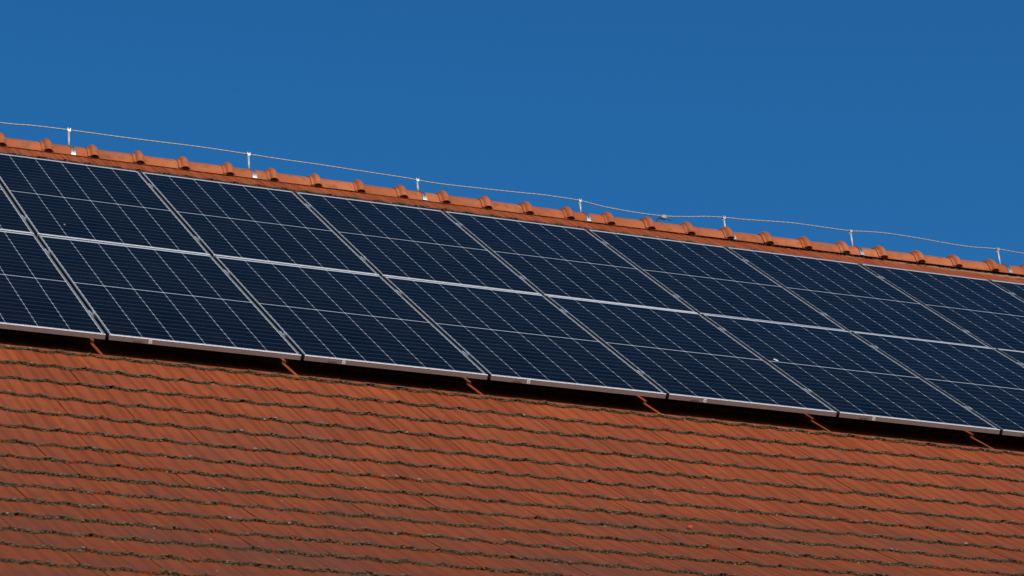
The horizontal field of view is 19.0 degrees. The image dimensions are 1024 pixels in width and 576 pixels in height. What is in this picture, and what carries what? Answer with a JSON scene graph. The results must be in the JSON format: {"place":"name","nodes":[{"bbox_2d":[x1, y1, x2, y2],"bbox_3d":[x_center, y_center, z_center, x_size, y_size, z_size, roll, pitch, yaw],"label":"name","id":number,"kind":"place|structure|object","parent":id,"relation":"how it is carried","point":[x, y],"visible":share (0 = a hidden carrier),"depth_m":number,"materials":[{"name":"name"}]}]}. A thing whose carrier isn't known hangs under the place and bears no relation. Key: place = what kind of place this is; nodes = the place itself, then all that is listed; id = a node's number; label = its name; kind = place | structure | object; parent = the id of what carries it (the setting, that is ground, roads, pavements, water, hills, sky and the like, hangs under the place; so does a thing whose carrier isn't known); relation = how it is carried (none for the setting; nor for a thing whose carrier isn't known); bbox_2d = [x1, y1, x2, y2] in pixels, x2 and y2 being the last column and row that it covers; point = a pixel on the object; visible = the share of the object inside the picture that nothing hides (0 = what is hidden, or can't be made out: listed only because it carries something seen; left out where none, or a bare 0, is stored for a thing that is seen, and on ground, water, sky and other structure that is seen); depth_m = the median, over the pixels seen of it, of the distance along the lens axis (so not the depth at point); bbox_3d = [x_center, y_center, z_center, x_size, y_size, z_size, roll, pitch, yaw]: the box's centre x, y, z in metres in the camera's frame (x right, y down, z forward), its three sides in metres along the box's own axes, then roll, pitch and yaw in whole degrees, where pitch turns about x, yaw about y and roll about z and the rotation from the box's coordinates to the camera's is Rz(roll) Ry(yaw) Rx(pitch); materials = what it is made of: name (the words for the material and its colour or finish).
{"place":"outdoors","nodes":[
{"label":"outdoors","id":0,"kind":"place"},
{"bbox_2d":[0,0,1023,265],"label":"sky","id":1,"kind":"structure","parent":0,"point":[901,117],"materials":[{"name":"blue"}]},
{"label":"ground","id":2,"kind":"structure","parent":0,"visible":0},
{"bbox_2d":[0,132,1023,575],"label":"house","id":3,"kind":"structure","parent":2,"relation":"on","point":[156,398],"depth_m":16.60,"materials":[{"name":"tile"}]},
{"bbox_2d":[67,128,75,154],"bbox_3d":[-3.292,-1.054,22.746,0.040,0.302,0.274,7,-30,-21],"label":"wire holder","id":4,"kind":"object","parent":3,"relation":"attached to","point":[72,151],"visible":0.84,"depth_m":22.68,"materials":[{"name":"silver metal"}]},
{"bbox_2d":[0,122,1023,253],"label":"lightning wire","id":5,"kind":"object","parent":4,"relation":"attached to","point":[497,190],"visible":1,"depth_m":23.99,"materials":[{"name":"grey metal"}]},
{"bbox_2d":[656,214,670,221],"bbox_3d":[1.207,-0.540,24.482,0.150,0.108,0.023,7,-30,-21],"label":"wire connector","id":6,"kind":"object","parent":5,"relation":"attached to","point":[663,217],"visible":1,"depth_m":24.49,"materials":[{"name":"grey"}]},
{"bbox_2d":[247,152,256,177],"bbox_3d":[-1.995,-0.897,23.242,0.040,0.296,0.274,7,-30,-21],"label":"wire holder","id":7,"kind":"object","parent":3,"relation":"attached to","point":[255,174],"visible":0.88,"depth_m":23.24,"materials":[{"name":"metal"}]},
{"bbox_2d":[415,178,426,199],"bbox_3d":[-0.725,-0.731,23.721,0.040,0.264,0.274,7,-30,-21],"label":"wire holder","id":8,"kind":"object","parent":3,"relation":"attached to","point":[416,182],"visible":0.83,"depth_m":23.69,"materials":[{"name":"metal"}]},
{"bbox_2d":[0,151,1023,575],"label":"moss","id":9,"kind":"object","parent":3,"relation":"on","point":[536,545],"visible":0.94,"depth_m":16.41,"materials":[{"name":"orange tile"}]},
{"bbox_2d":[578,199,590,220],"bbox_3d":[0.549,-0.583,24.211,0.040,0.272,0.274,7,-30,-21],"label":"wire holder","id":10,"kind":"object","parent":3,"relation":"attached to","point":[579,202],"visible":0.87,"depth_m":24.17,"materials":[{"name":"metal"}]},
{"bbox_2d":[722,216,735,238],"bbox_3d":[1.724,-0.453,24.667,0.040,0.284,0.274,7,-30,-21],"label":"wire holder","id":11,"kind":"object","parent":3,"relation":"attached to","point":[723,218],"visible":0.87,"depth_m":24.69,"materials":[{"name":"metal"}]},
{"bbox_2d":[849,230,863,254],"bbox_3d":[2.795,-0.343,25.088,0.040,0.307,0.274,7,-30,-21],"label":"wire holder","id":12,"kind":"object","parent":3,"relation":"attached to","point":[862,251],"visible":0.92,"depth_m":25.09,"materials":[{"name":"metal"}]},
{"bbox_2d":[996,248,1012,272],"bbox_3d":[4.084,-0.199,25.587,0.040,0.308,0.274,7,-30,-21],"label":"wire holder","id":13,"kind":"object","parent":3,"relation":"attached to","point":[1010,269],"visible":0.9,"depth_m":25.59,"materials":[{"name":"metal"}]},
{"bbox_3d":[0.288,0.198,20.277,9.352,0.099,0.285,7,13,-21],"label":"rail","id":14,"kind":"object","parent":3,"relation":"attached to","visible":0},
{"bbox_2d":[0,230,105,339],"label":"solar panel","id":15,"kind":"object","parent":14,"relation":"attached to","point":[38,293],"visible":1,"depth_m":17.79,"materials":[{"name":"blue glass"}]},
{"bbox_2d":[38,235,300,359],"bbox_3d":[-2.104,0.041,18.456,1.133,0.032,2.280,7,13,-21],"label":"solar panel","id":16,"kind":"object","parent":14,"relation":"attached to","point":[136,294],"visible":1,"depth_m":18.31,"materials":[{"name":"glass"}]},
{"bbox_2d":[214,256,487,379],"bbox_3d":[-1.032,0.167,18.866,1.133,0.032,2.280,7,13,-21],"label":"solar panel","id":17,"kind":"object","parent":14,"relation":"attached to","point":[344,317],"visible":1,"depth_m":18.72,"materials":[{"name":"glass"}]},
{"bbox_2d":[383,276,665,398],"bbox_3d":[0.039,0.294,19.275,1.133,0.032,2.280,7,13,-21],"label":"solar panel","id":18,"kind":"object","parent":14,"relation":"attached to","point":[518,337],"visible":1,"depth_m":19.13,"materials":[{"name":"glass"}]},
{"bbox_2d":[545,295,836,416],"bbox_3d":[1.110,0.421,19.685,1.133,0.033,2.280,7,13,-21],"label":"solar panel","id":19,"kind":"object","parent":14,"relation":"attached to","point":[684,356],"visible":1,"depth_m":19.54,"materials":[{"name":"glass"}]},
{"bbox_2d":[701,314,999,433],"bbox_3d":[2.181,0.548,20.095,1.133,0.032,2.280,7,13,-21],"label":"solar panel","id":20,"kind":"object","parent":14,"relation":"attached to","point":[845,374],"visible":1,"depth_m":19.95,"materials":[{"name":"glass"}]},
{"bbox_3d":[0.737,0.575,18.989,9.352,0.099,0.285,7,13,-21],"label":"rail","id":21,"kind":"object","parent":3,"relation":"attached to","visible":0},
{"bbox_2d":[851,331,1023,436],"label":"solar panel","id":22,"kind":"object","parent":21,"relation":"attached to","point":[986,383],"visible":1,"depth_m":20.72,"materials":[{"name":"glass"}]},
{"bbox_2d":[996,348,1023,363],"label":"solar panel","id":23,"kind":"object","parent":21,"relation":"attached to","point":[1016,355],"visible":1,"depth_m":21.66,"materials":[{"name":"glass"}]},
{"bbox_3d":[0.557,0.038,21.248,10.506,0.100,0.285,7,13,-21],"label":"rail","id":24,"kind":"object","parent":3,"relation":"attached to","visible":0},
{"bbox_2d":[0,184,33,233],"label":"solar panel","id":25,"kind":"object","parent":24,"relation":"attached to","point":[12,219],"visible":1,"depth_m":19.60,"materials":[{"name":"glass"}]},
{"bbox_2d":[0,153,209,254],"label":"solar panel","id":26,"kind":"object","parent":24,"relation":"attached to","point":[86,202],"visible":1,"depth_m":20.43,"materials":[{"name":"glass"}]},
{"bbox_2d":[140,172,378,274],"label":"solar panel","id":27,"kind":"object","parent":24,"relation":"attached to","point":[237,221],"visible":1,"depth_m":20.87,"materials":[{"name":"glass"}]},
{"bbox_2d":[295,192,541,294],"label":"solar panel","id":28,"kind":"object","parent":24,"relation":"attached to","point":[407,242],"visible":1,"depth_m":21.29,"materials":[{"name":"glass"}]},
{"bbox_2d":[444,211,696,312],"bbox_3d":[0.381,-0.185,21.778,1.133,0.033,2.280,7,13,-21],"label":"solar panel","id":29,"kind":"object","parent":24,"relation":"attached to","point":[562,261],"visible":1,"depth_m":21.70,"materials":[{"name":"glass"}]},
{"bbox_2d":[587,229,846,330],"bbox_3d":[1.452,-0.057,22.188,1.133,0.033,2.280,7,13,-21],"label":"solar panel","id":30,"kind":"object","parent":24,"relation":"attached to","point":[699,278],"visible":1,"depth_m":22.12,"materials":[{"name":"glass"}]},
{"bbox_2d":[726,247,990,347],"bbox_3d":[2.523,0.070,22.598,1.133,0.032,2.280,7,13,-21],"label":"solar panel","id":31,"kind":"object","parent":24,"relation":"attached to","point":[850,296],"visible":1,"depth_m":22.54,"materials":[{"name":"glass"}]},
{"bbox_2d":[860,263,1023,350],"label":"solar panel","id":32,"kind":"object","parent":24,"relation":"attached to","point":[988,313],"visible":1,"depth_m":23.21,"materials":[{"name":"glass"}]},
{"bbox_2d":[989,280,1023,300],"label":"solar panel","id":33,"kind":"object","parent":24,"relation":"attached to","point":[1017,289],"visible":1,"depth_m":24.12,"materials":[{"name":"glass"}]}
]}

